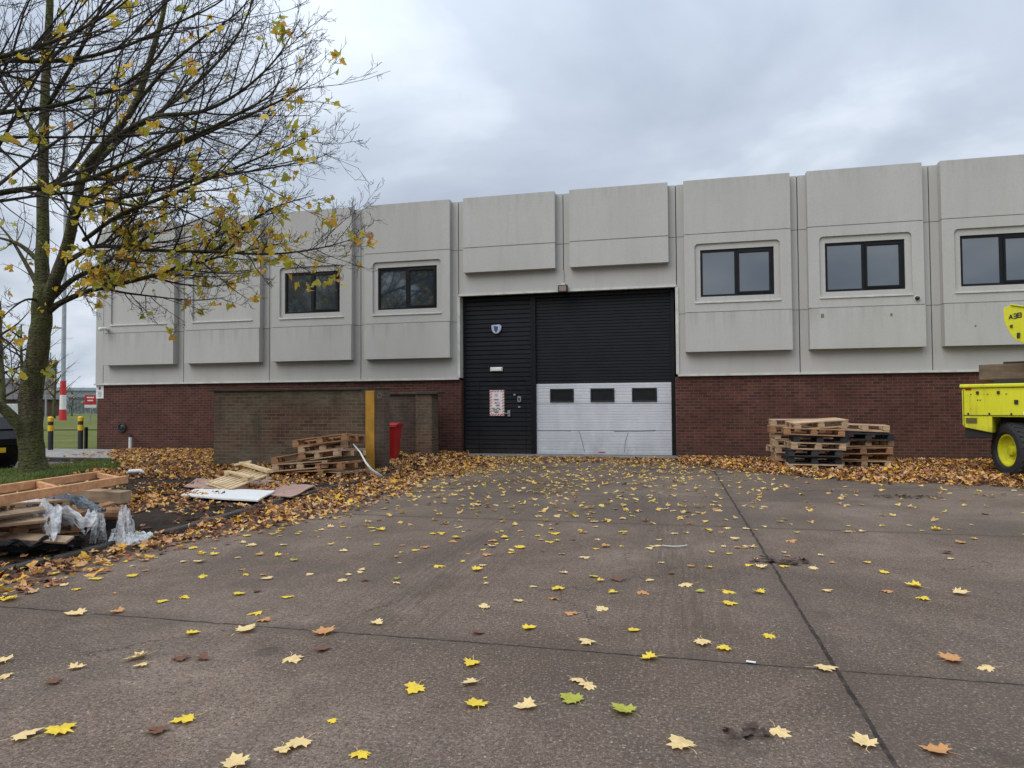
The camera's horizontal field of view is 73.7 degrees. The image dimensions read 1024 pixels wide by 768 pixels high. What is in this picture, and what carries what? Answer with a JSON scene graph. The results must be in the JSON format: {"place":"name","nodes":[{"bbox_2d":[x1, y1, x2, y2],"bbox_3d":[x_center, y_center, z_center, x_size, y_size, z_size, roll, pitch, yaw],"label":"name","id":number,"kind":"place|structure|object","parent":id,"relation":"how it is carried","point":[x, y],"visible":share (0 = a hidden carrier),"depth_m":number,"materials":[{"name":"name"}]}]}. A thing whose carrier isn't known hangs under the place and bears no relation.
{"place":"outdoors","nodes":[
{"label":"outdoors","id":0,"kind":"place"},
{"bbox_2d":[14,462,69,467],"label":"road","id":1,"kind":"structure","parent":0,"point":[48,463],"depth_m":17.90,"materials":[{"name":"asphalt"}]},
{"bbox_2d":[0,413,17,468],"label":"parked car","id":2,"kind":"object","parent":1,"relation":"on","point":[8,449],"visible":0.64,"depth_m":15.53,"materials":[{"name":"black paint"}]},
{"bbox_2d":[0,457,121,484],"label":"grass verge","id":3,"kind":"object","parent":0,"point":[7,479],"depth_m":13.89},
{"bbox_2d":[46,449,205,462],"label":"pavement","id":4,"kind":"structure","parent":0,"point":[59,452],"depth_m":20.01,"materials":[{"name":"concrete"}]},
{"bbox_2d":[48,417,53,449],"bbox_3d":[-14.686,1.564,21.753,0.166,1.060,0.166,-1,-2,13],"label":"bollard","id":5,"kind":"object","parent":4,"relation":"on","point":[50,431],"visible":1,"depth_m":21.69,"materials":[{"name":"black"}]},
{"bbox_2d":[78,416,83,448],"bbox_3d":[-13.956,1.570,22.105,0.166,1.060,0.166,-1,-2,13],"label":"bollard","id":6,"kind":"object","parent":4,"relation":"on","point":[80,430],"visible":0.99,"depth_m":22.05,"materials":[{"name":"black"}]},
{"bbox_2d":[0,455,460,572],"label":"soil bed","id":7,"kind":"object","parent":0,"point":[156,519],"visible":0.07,"depth_m":9.18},
{"bbox_2d":[0,524,79,555],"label":"pallet","id":8,"kind":"object","parent":7,"relation":"on","point":[63,528],"visible":0.13,"depth_m":7.01,"materials":[{"name":"brown wood"}]},
{"bbox_2d":[0,532,73,543],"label":"plank","id":9,"kind":"object","parent":8,"relation":"on","point":[31,537],"visible":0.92,"depth_m":6.45,"materials":[{"name":"wood"}]},
{"bbox_2d":[0,517,83,539],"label":"pallet","id":10,"kind":"object","parent":8,"relation":"on","point":[22,529],"visible":0.22,"depth_m":6.81,"materials":[{"name":"brown wood"}]},
{"bbox_2d":[0,517,49,526],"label":"plank","id":11,"kind":"object","parent":10,"relation":"on","point":[17,522],"visible":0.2,"depth_m":6.46,"materials":[{"name":"brown wood"}]},
{"bbox_2d":[0,499,72,519],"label":"pallet","id":12,"kind":"object","parent":10,"relation":"on","point":[22,505],"visible":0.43,"depth_m":6.62,"materials":[{"name":"brown wood"}]},
{"bbox_2d":[0,506,44,517],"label":"plank","id":13,"kind":"object","parent":12,"relation":"on","point":[23,511],"visible":1,"depth_m":6.49,"materials":[{"name":"wood"}]},
{"bbox_2d":[22,498,61,541],"bbox_3d":[-4.473,1.304,6.591,0.748,0.368,0.223,-2,-2,34],"label":"plastic film","id":14,"kind":"object","parent":12,"relation":"hanging from","point":[53,513],"visible":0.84,"depth_m":6.56,"materials":[{"name":"white"}]},
{"bbox_2d":[0,471,127,504],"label":"timber frame","id":15,"kind":"object","parent":12,"relation":"on","point":[49,487],"visible":1,"depth_m":7.22,"materials":[{"name":"orange wood"}]},
{"bbox_2d":[46,493,105,511],"bbox_3d":[-4.635,1.221,7.126,0.954,0.203,0.161,-1,-2,21],"label":"dark sheet","id":16,"kind":"object","parent":12,"relation":"on","point":[81,502],"visible":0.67,"depth_m":7.03,"materials":[{"name":"grey"}]},
{"bbox_2d":[76,501,114,514],"bbox_3d":[-4.380,1.306,7.121,0.082,0.097,0.507,-1,-2,16],"label":"plank","id":17,"kind":"object","parent":16,"relation":"on","point":[102,505],"visible":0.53,"depth_m":7.22,"materials":[{"name":"brown wood"}]},
{"bbox_2d":[89,508,106,543],"bbox_3d":[-4.221,1.448,6.956,0.171,0.416,0.097,0,-2,-17],"label":"plastic film","id":18,"kind":"object","parent":16,"relation":"hanging from","point":[97,530],"visible":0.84,"depth_m":6.94,"materials":[{"name":"white"}]},
{"bbox_2d":[51,504,97,533],"bbox_3d":[-4.431,1.333,6.829,0.744,0.294,0.217,-1,-2,13],"label":"plastic film","id":19,"kind":"object","parent":10,"relation":"on","point":[89,520],"visible":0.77,"depth_m":6.76,"materials":[{"name":"white"}]},
{"bbox_2d":[0,535,84,554],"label":"dark sheet","id":20,"kind":"object","parent":7,"relation":"on","point":[15,546],"visible":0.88,"depth_m":6.44,"materials":[{"name":"black plastic"}]},
{"bbox_2d":[9,517,115,534],"bbox_3d":[-5.161,1.576,7.681,0.906,0.144,1.028,2,3,43],"label":"pallet","id":21,"kind":"object","parent":7,"relation":"on","point":[110,524],"visible":0.09,"depth_m":7.69,"materials":[{"name":"black paint"}]},
{"bbox_2d":[72,506,120,520],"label":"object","id":22,"kind":"object","parent":21,"relation":"on","point":[111,513],"visible":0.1,"depth_m":7.40,"materials":[{"name":"brown wood"}]},
{"bbox_2d":[62,489,130,503],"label":"beam","id":23,"kind":"structure","parent":22,"relation":"on","point":[107,495],"depth_m":7.51,"materials":[{"name":"wood"}]},
{"bbox_2d":[184,478,218,488],"bbox_3d":[-5.188,1.726,11.830,0.790,0.029,1.965,0,-2,-16],"label":"board","id":24,"kind":"object","parent":7,"relation":"on","point":[195,484],"visible":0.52,"depth_m":11.60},
{"bbox_2d":[181,489,274,501],"bbox_3d":[-4.300,1.660,10.262,1.812,0.035,1.084,-1,-2,13],"label":"board","id":25,"kind":"object","parent":7,"relation":"on","point":[246,495],"visible":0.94,"depth_m":10.17,"materials":[{"name":"wood"}]},
{"bbox_2d":[206,460,272,489],"bbox_3d":[-4.541,1.512,11.386,0.770,0.380,1.385,1,-2,-41],"label":"broken pallet","id":26,"kind":"object","parent":25,"relation":"on","point":[230,480],"visible":0.99,"depth_m":11.33,"materials":[{"name":"brown wood"}]},
{"bbox_2d":[234,479,314,496],"bbox_3d":[-3.875,1.705,11.211,2.484,0.037,1.087,-2,-2,39],"label":"board","id":27,"kind":"object","parent":7,"relation":"on","point":[291,490],"visible":0.66,"depth_m":11.07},
{"bbox_2d":[267,468,332,477],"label":"pallet","id":28,"kind":"object","parent":7,"relation":"on","point":[320,472],"visible":0.25,"depth_m":13.08,"materials":[{"name":"brown wood"}]},
{"bbox_2d":[271,459,334,471],"bbox_3d":[-4.088,1.602,13.481,1.063,0.144,0.851,-4,-4,-5],"label":"pallet","id":29,"kind":"object","parent":28,"relation":"on","point":[285,467],"visible":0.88,"depth_m":13.08,"materials":[{"name":"brown wood"}]},
{"bbox_2d":[270,447,334,464],"bbox_3d":[-4.139,1.438,13.641,1.162,0.144,0.905,-9,-4,-11],"label":"pallet","id":30,"kind":"object","parent":29,"relation":"on","point":[281,459],"visible":0.69,"depth_m":13.21,"materials":[{"name":"brown wood"}]},
{"bbox_2d":[301,468,370,478],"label":"pallet","id":31,"kind":"object","parent":7,"relation":"on","point":[349,470],"visible":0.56,"depth_m":13.27,"materials":[{"name":"brown wood"}]},
{"bbox_2d":[294,459,369,469],"bbox_3d":[-3.546,1.609,13.498,1.162,0.144,0.905,-5,-5,23],"label":"pallet","id":32,"kind":"object","parent":31,"relation":"on","point":[341,465],"visible":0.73,"depth_m":13.27,"materials":[{"name":"brown wood"}]},
{"bbox_2d":[296,448,365,461],"bbox_3d":[-3.583,1.412,13.557,1.063,0.144,0.851,-10,-9,25],"label":"pallet","id":33,"kind":"object","parent":32,"relation":"on","point":[343,453],"visible":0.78,"depth_m":13.32,"materials":[{"name":"brown wood"}]},
{"bbox_2d":[298,440,354,454],"bbox_3d":[-3.691,1.265,13.644,0.957,0.144,0.802,-8,-5,-3],"label":"pallet","id":34,"kind":"object","parent":33,"relation":"on","point":[343,445],"visible":0.71,"depth_m":13.27,"materials":[{"name":"brown wood"}]},
{"bbox_2d":[292,433,365,447],"bbox_3d":[-3.627,1.139,13.638,1.162,0.144,0.905,-8,-8,11],"label":"pallet","id":35,"kind":"object","parent":34,"relation":"on","point":[354,438],"visible":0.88,"depth_m":13.35,"materials":[{"name":"brown wood"}]},
{"bbox_2d":[390,423,402,458],"bbox_3d":[-3.065,1.462,16.978,0.600,1.000,0.780,-1,-2,5],"label":"wheelie bin","id":36,"kind":"object","parent":7,"relation":"on","point":[395,434],"visible":0.31,"depth_m":16.70,"materials":[{"name":"red plastic"}]},
{"bbox_2d":[43,412,537,470],"bbox_3d":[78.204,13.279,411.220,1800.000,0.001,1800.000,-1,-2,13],"label":"ground","id":37,"kind":"structure","parent":0,"point":[65,439],"depth_m":40.19,"materials":[{"name":"green plant"}]},
{"bbox_2d":[5,378,59,415],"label":"brick shed","id":38,"kind":"structure","parent":37,"relation":"on","point":[12,397],"depth_m":115.97,"materials":[{"name":"brick"}]},
{"bbox_2d":[0,301,70,403],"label":"bare tree","id":39,"kind":"object","parent":37,"relation":"on","point":[3,385],"visible":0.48,"depth_m":57.92,"materials":[{"name":"brown plant"}]},
{"bbox_2d":[2,322,72,394],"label":"bare tree","id":40,"kind":"object","parent":37,"relation":"on","point":[21,350],"visible":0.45,"depth_m":66.05,"materials":[{"name":"brown plant"}]},
{"bbox_2d":[45,358,79,417],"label":"bare tree","id":41,"kind":"object","parent":37,"relation":"on","point":[54,402],"visible":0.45,"depth_m":89.96,"materials":[{"name":"brown plant"}]},
{"bbox_2d":[58,125,67,420],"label":"lighting mast","id":42,"kind":"object","parent":37,"relation":"on","point":[62,411],"visible":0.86,"depth_m":77.39,"materials":[{"name":"metal"}]},
{"bbox_2d":[44,427,96,448],"bbox_3d":[-15.895,1.935,24.541,5.533,0.770,0.088,-1,-2,7],"label":"rail","id":43,"kind":"object","parent":37,"relation":"on","point":[86,429],"visible":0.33,"depth_m":24.44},
{"bbox_2d":[56,388,96,409],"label":"distant hangar","id":44,"kind":"structure","parent":37,"relation":"on","point":[83,392],"depth_m":209.27,"materials":[{"name":"metal"}]},
{"bbox_2d":[46,457,110,461],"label":"kerb","id":45,"kind":"structure","parent":37,"relation":"on","point":[61,459],"depth_m":18.11,"materials":[{"name":"concrete"}]},
{"bbox_2d":[67,400,96,414],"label":"palisade fence","id":46,"kind":"object","parent":37,"relation":"on","point":[82,411],"visible":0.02,"depth_m":127.03,"materials":[{"name":"metal"}]},
{"bbox_2d":[85,395,95,422],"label":"warning sign","id":47,"kind":"object","parent":37,"relation":"on","point":[90,401],"visible":0.97,"depth_m":59.97,"materials":[{"name":"metal"}]},
{"bbox_2d":[0,0,387,471],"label":"maple tree","id":48,"kind":"object","parent":37,"relation":"on","point":[26,422],"visible":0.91,"depth_m":13.39,"materials":[{"name":"brown plant"}]},
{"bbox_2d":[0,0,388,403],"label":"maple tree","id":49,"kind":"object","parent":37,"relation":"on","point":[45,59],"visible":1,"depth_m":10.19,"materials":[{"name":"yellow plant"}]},
{"bbox_2d":[0,471,403,576],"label":"kerb","id":50,"kind":"structure","parent":37,"relation":"on","point":[179,529],"depth_m":7.64,"materials":[{"name":"concrete"}]},
{"bbox_2d":[210,387,390,470],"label":"front store wall","id":51,"kind":"structure","parent":37,"relation":"on","point":[255,426],"depth_m":14.91,"materials":[{"name":"brick"}]},
{"bbox_2d":[365,391,374,470],"bbox_3d":[-2.976,1.039,14.395,0.202,1.790,0.100,-1,-2,13],"label":"painted post","id":52,"kind":"object","parent":37,"relation":"on","point":[370,422],"visible":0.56,"depth_m":14.35,"materials":[{"name":"yellow paint"}]},
{"bbox_2d":[390,391,444,454],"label":"store wall","id":53,"kind":"structure","parent":37,"relation":"on","point":[415,413],"depth_m":18.69,"materials":[{"name":"brick"}]},
{"bbox_2d":[0,447,1023,598],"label":"leaf litter","id":54,"kind":"object","parent":37,"relation":"on","point":[972,471],"visible":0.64,"depth_m":12.69,"materials":[{"name":"plant"}]},
{"bbox_2d":[93,154,1023,458],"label":"warehouse","id":55,"kind":"structure","parent":37,"relation":"on","point":[685,318],"depth_m":18.36,"materials":[{"name":"grey concrete"}]},
{"bbox_2d":[96,385,103,398],"bbox_3d":[-13.321,0.255,22.086,0.290,0.430,0.016,-1,-2,13],"label":"corner sign","id":56,"kind":"object","parent":55,"relation":"attached to","point":[99,391],"visible":1,"depth_m":22.08,"materials":[{"name":"white paint"}]},
{"bbox_2d":[285,271,339,313],"bbox_3d":[-5.909,-2.713,20.307,1.800,1.220,0.100,-1,-2,13],"label":"window","id":57,"kind":"structure","parent":55,"relation":"in","point":[319,300],"depth_m":20.29,"materials":[{"name":"black glass"}]},
{"bbox_2d":[378,265,436,309],"bbox_3d":[-2.988,-2.752,19.623,1.800,1.220,0.100,-1,-2,13],"label":"window","id":58,"kind":"structure","parent":55,"relation":"in","point":[415,287],"depth_m":19.60,"materials":[{"name":"black glass"}]},
{"bbox_2d":[490,390,503,415],"bbox_3d":[-0.424,0.533,19.289,0.433,0.727,0.010,-1,-2,13],"label":"notice","id":59,"kind":"object","parent":55,"relation":"attached to","point":[496,402],"visible":1,"depth_m":19.29,"materials":[{"name":"white paint"}]},
{"bbox_2d":[479,380,526,453],"bbox_3d":[-0.272,0.920,19.215,1.380,2.060,0.070,-1,-2,13],"label":"personnel door","id":60,"kind":"structure","parent":55,"relation":"in","point":[508,411],"depth_m":19.27,"materials":[{"name":"metal"}]},
{"bbox_2d":[536,382,671,454],"bbox_3d":[2.471,0.945,18.622,3.660,1.940,0.070,-1,-2,13],"label":"sectional door","id":61,"kind":"structure","parent":55,"relation":"in","point":[576,418],"depth_m":18.60,"materials":[{"name":"grey paint"}]},
{"bbox_2d":[700,247,773,296],"bbox_3d":[5.773,-2.869,17.570,1.800,1.220,0.100,-1,-2,13],"label":"window","id":62,"kind":"structure","parent":55,"relation":"in","point":[740,271],"depth_m":17.54,"materials":[{"name":"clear glass"}]},
{"bbox_2d":[825,239,904,291],"bbox_3d":[8.694,-2.908,16.886,1.800,1.220,0.100,-1,-2,13],"label":"window","id":63,"kind":"structure","parent":55,"relation":"in","point":[865,265],"depth_m":16.86,"materials":[{"name":"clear glass"}]},
{"bbox_2d":[960,233,1023,286],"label":"window","id":64,"kind":"structure","parent":55,"relation":"in","point":[991,259],"depth_m":16.25,"materials":[{"name":"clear glass"}]},
{"bbox_2d":[0,457,1023,767],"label":"yard","id":65,"kind":"structure","parent":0,"point":[896,685],"depth_m":4.27,"materials":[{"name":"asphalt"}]},
{"bbox_2d":[5,727,44,740],"bbox_3d":[-2.135,1.525,2.963,0.123,0.011,0.149,-3,-3,5],"label":"fallen leaf","id":66,"kind":"object","parent":65,"relation":"on","point":[21,735],"visible":1,"depth_m":2.97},
{"bbox_2d":[33,723,75,737],"bbox_3d":[-2.016,1.530,3.025,0.156,0.014,0.137,0,-2,-21],"label":"fallen leaf","id":67,"kind":"object","parent":65,"relation":"on","point":[64,728],"visible":1,"depth_m":3.03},
{"bbox_2d":[108,528,153,546],"bbox_3d":[-4.010,1.597,7.048,0.690,0.144,0.309,-1,-2,20],"label":"plastic film","id":68,"kind":"object","parent":65,"relation":"on","point":[145,536],"visible":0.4,"depth_m":7.04,"materials":[{"name":"white"}]},
{"bbox_2d":[113,504,138,546],"bbox_3d":[-3.933,1.441,6.896,0.279,0.453,0.192,-1,-2,13],"label":"plastic film","id":69,"kind":"object","parent":68,"relation":"on","point":[126,529],"visible":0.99,"depth_m":6.91,"materials":[{"name":"white"}]},
{"bbox_2d":[146,724,168,733],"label":"fallen leaf","id":70,"kind":"object","parent":65,"relation":"on","point":[154,729],"visible":1,"depth_m":3.01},
{"bbox_2d":[170,712,204,722],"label":"fallen leaf","id":71,"kind":"object","parent":65,"relation":"on","point":[187,718],"visible":1,"depth_m":3.11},
{"bbox_2d":[220,752,249,767],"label":"fallen leaf","id":72,"kind":"object","parent":65,"relation":"on","point":[235,759],"visible":1,"depth_m":2.74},
{"bbox_2d":[285,732,315,747],"bbox_3d":[-0.897,1.515,2.903,0.121,0.007,0.151,2,-6,-13],"label":"fallen leaf","id":73,"kind":"object","parent":65,"relation":"on","point":[302,740],"visible":1,"depth_m":2.88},
{"bbox_2d":[349,750,370,758],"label":"fallen leaf","id":74,"kind":"object","parent":65,"relation":"on","point":[361,754],"visible":1,"depth_m":2.79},
{"bbox_2d":[404,679,424,693],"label":"fallen leaf","id":75,"kind":"object","parent":65,"relation":"on","point":[413,687],"visible":1,"depth_m":3.44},
{"bbox_2d":[465,697,488,710],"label":"fallen leaf","id":76,"kind":"object","parent":65,"relation":"on","point":[473,701],"visible":1,"depth_m":3.26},
{"bbox_2d":[514,696,543,707],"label":"fallen leaf","id":77,"kind":"object","parent":65,"relation":"on","point":[528,702],"visible":1,"depth_m":3.23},
{"bbox_2d":[560,692,583,703],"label":"fallen leaf","id":78,"kind":"object","parent":65,"relation":"on","point":[569,697],"visible":1,"depth_m":3.31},
{"bbox_2d":[218,456,1023,526],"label":"scattered leaves","id":79,"kind":"object","parent":65,"relation":"on","point":[601,505],"visible":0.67,"depth_m":11.50,"materials":[{"name":"yellow plant"}]},
{"bbox_2d":[610,702,640,716],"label":"fallen leaf","id":80,"kind":"object","parent":65,"relation":"on","point":[624,708],"visible":1,"depth_m":3.19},
{"bbox_2d":[666,734,696,753],"bbox_3d":[0.715,1.505,2.852,0.140,0.016,0.140,3,-4,26],"label":"fallen leaf","id":81,"kind":"object","parent":65,"relation":"on","point":[680,742],"visible":1,"depth_m":2.86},
{"bbox_2d":[721,721,774,740],"bbox_3d":[1.015,1.504,2.956,0.206,0.048,0.135,0,-2,-10],"label":"leaf clump","id":82,"kind":"object","parent":65,"relation":"on","point":[745,733],"visible":1,"depth_m":2.94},
{"bbox_2d":[749,555,810,563],"bbox_3d":[2.405,1.584,6.153,0.534,0.052,0.270,-1,-2,13],"label":"leaf clump","id":83,"kind":"object","parent":65,"relation":"on","point":[783,560],"visible":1,"depth_m":6.14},
{"bbox_2d":[769,719,790,737],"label":"fallen leaf","id":84,"kind":"object","parent":65,"relation":"on","point":[778,730],"visible":1,"depth_m":2.97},
{"bbox_2d":[769,457,826,466],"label":"pallet","id":85,"kind":"object","parent":65,"relation":"on","point":[773,460],"visible":0.28,"depth_m":15.37,"materials":[{"name":"brown wood"}]},
{"bbox_2d":[771,452,820,459],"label":"pallet","id":86,"kind":"object","parent":85,"relation":"on","point":[777,456],"visible":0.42,"depth_m":15.44,"materials":[{"name":"brown wood"}]},
{"bbox_2d":[766,445,824,452],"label":"pallet","id":87,"kind":"object","parent":86,"relation":"on","point":[775,449],"visible":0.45,"depth_m":15.36,"materials":[{"name":"brown wood"}]},
{"bbox_2d":[770,438,822,446],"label":"pallet","id":88,"kind":"object","parent":87,"relation":"on","point":[773,442],"visible":0.4,"depth_m":15.47,"materials":[{"name":"brown wood"}]},
{"bbox_2d":[769,433,824,438],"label":"pallet","id":89,"kind":"object","parent":88,"relation":"on","point":[775,435],"visible":0.3,"depth_m":15.44,"materials":[{"name":"brown wood"}]},
{"bbox_2d":[767,425,825,432],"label":"pallet","id":90,"kind":"object","parent":89,"relation":"on","point":[771,429],"visible":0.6,"depth_m":15.40,"materials":[{"name":"brown wood"}]},
{"bbox_2d":[769,419,806,425],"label":"pallet","id":91,"kind":"object","parent":90,"relation":"on","point":[772,422],"visible":0.45,"depth_m":15.43,"materials":[{"name":"brown wood"}]},
{"bbox_2d":[785,461,843,469],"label":"pallet","id":92,"kind":"object","parent":65,"relation":"on","point":[790,465],"visible":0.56,"depth_m":14.04,"materials":[{"name":"brown wood"}]},
{"bbox_2d":[783,453,841,464],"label":"pallet","id":93,"kind":"object","parent":92,"relation":"on","point":[815,460],"visible":0.79,"depth_m":14.18,"materials":[{"name":"black paint"}]},
{"bbox_2d":[785,448,841,456],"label":"pallet","id":94,"kind":"object","parent":93,"relation":"on","point":[813,453],"visible":0.81,"depth_m":14.10,"materials":[{"name":"black paint"}]},
{"bbox_2d":[784,440,846,450],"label":"pallet","id":95,"kind":"object","parent":94,"relation":"on","point":[790,444],"visible":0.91,"depth_m":14.10,"materials":[{"name":"brown wood"}]},
{"bbox_2d":[789,433,847,442],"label":"pallet","id":96,"kind":"object","parent":95,"relation":"on","point":[813,439],"visible":0.72,"depth_m":14.14,"materials":[{"name":"black paint"}]},
{"bbox_2d":[781,426,844,436],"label":"pallet","id":97,"kind":"object","parent":96,"relation":"on","point":[812,431],"visible":0.99,"depth_m":14.14,"materials":[{"name":"brown wood"}]},
{"bbox_2d":[785,417,848,429],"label":"pallet","id":98,"kind":"object","parent":97,"relation":"on","point":[819,423],"visible":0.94,"depth_m":14.28,"materials":[{"name":"brown wood"}]},
{"bbox_2d":[850,731,877,752],"bbox_3d":[1.466,1.492,2.855,0.121,0.016,0.124,-1,-2,-35],"label":"fallen leaf","id":99,"kind":"object","parent":65,"relation":"on","point":[860,739],"visible":1,"depth_m":2.86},
{"bbox_2d":[842,459,891,467],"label":"pallet","id":100,"kind":"object","parent":65,"relation":"on","point":[886,463],"visible":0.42,"depth_m":14.82,"materials":[{"name":"brown wood"}]},
{"bbox_2d":[825,451,893,460],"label":"pallet","id":101,"kind":"object","parent":100,"relation":"on","point":[877,457],"visible":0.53,"depth_m":14.85,"materials":[{"name":"brown wood"}]},
{"bbox_2d":[827,445,892,453],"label":"pallet","id":102,"kind":"object","parent":101,"relation":"on","point":[863,450],"visible":0.45,"depth_m":14.80,"materials":[{"name":"brown wood"}]},
{"bbox_2d":[829,438,893,446],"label":"pallet","id":103,"kind":"object","parent":102,"relation":"on","point":[866,443],"visible":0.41,"depth_m":14.84,"materials":[{"name":"brown wood"}]},
{"bbox_2d":[845,431,894,440],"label":"pallet","id":104,"kind":"object","parent":103,"relation":"on","point":[882,436],"visible":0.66,"depth_m":14.79,"materials":[{"name":"black paint"}]},
{"bbox_2d":[839,423,889,431],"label":"pallet","id":105,"kind":"object","parent":104,"relation":"on","point":[882,427],"visible":0.72,"depth_m":14.86,"materials":[{"name":"brown wood"}]},
{"bbox_2d":[919,743,962,755],"bbox_3d":[1.747,1.494,2.787,0.120,0.016,0.120,0,-2,-4],"label":"fallen leaf","id":106,"kind":"object","parent":65,"relation":"on","point":[941,748],"visible":1,"depth_m":2.81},
{"bbox_2d":[938,651,960,660],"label":"fallen leaf","id":107,"kind":"object","parent":65,"relation":"on","point":[949,656],"visible":1,"depth_m":3.80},
{"bbox_2d":[959,304,1023,474],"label":"boom lift","id":108,"kind":"object","parent":65,"relation":"on","point":[995,411],"visible":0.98,"depth_m":12.93,"materials":[{"name":"yellow paint"}]},
{"bbox_2d":[0,0,1023,387],"label":"sky","id":109,"kind":"structure","parent":0,"point":[476,98],"materials":[{"name":"grey"}]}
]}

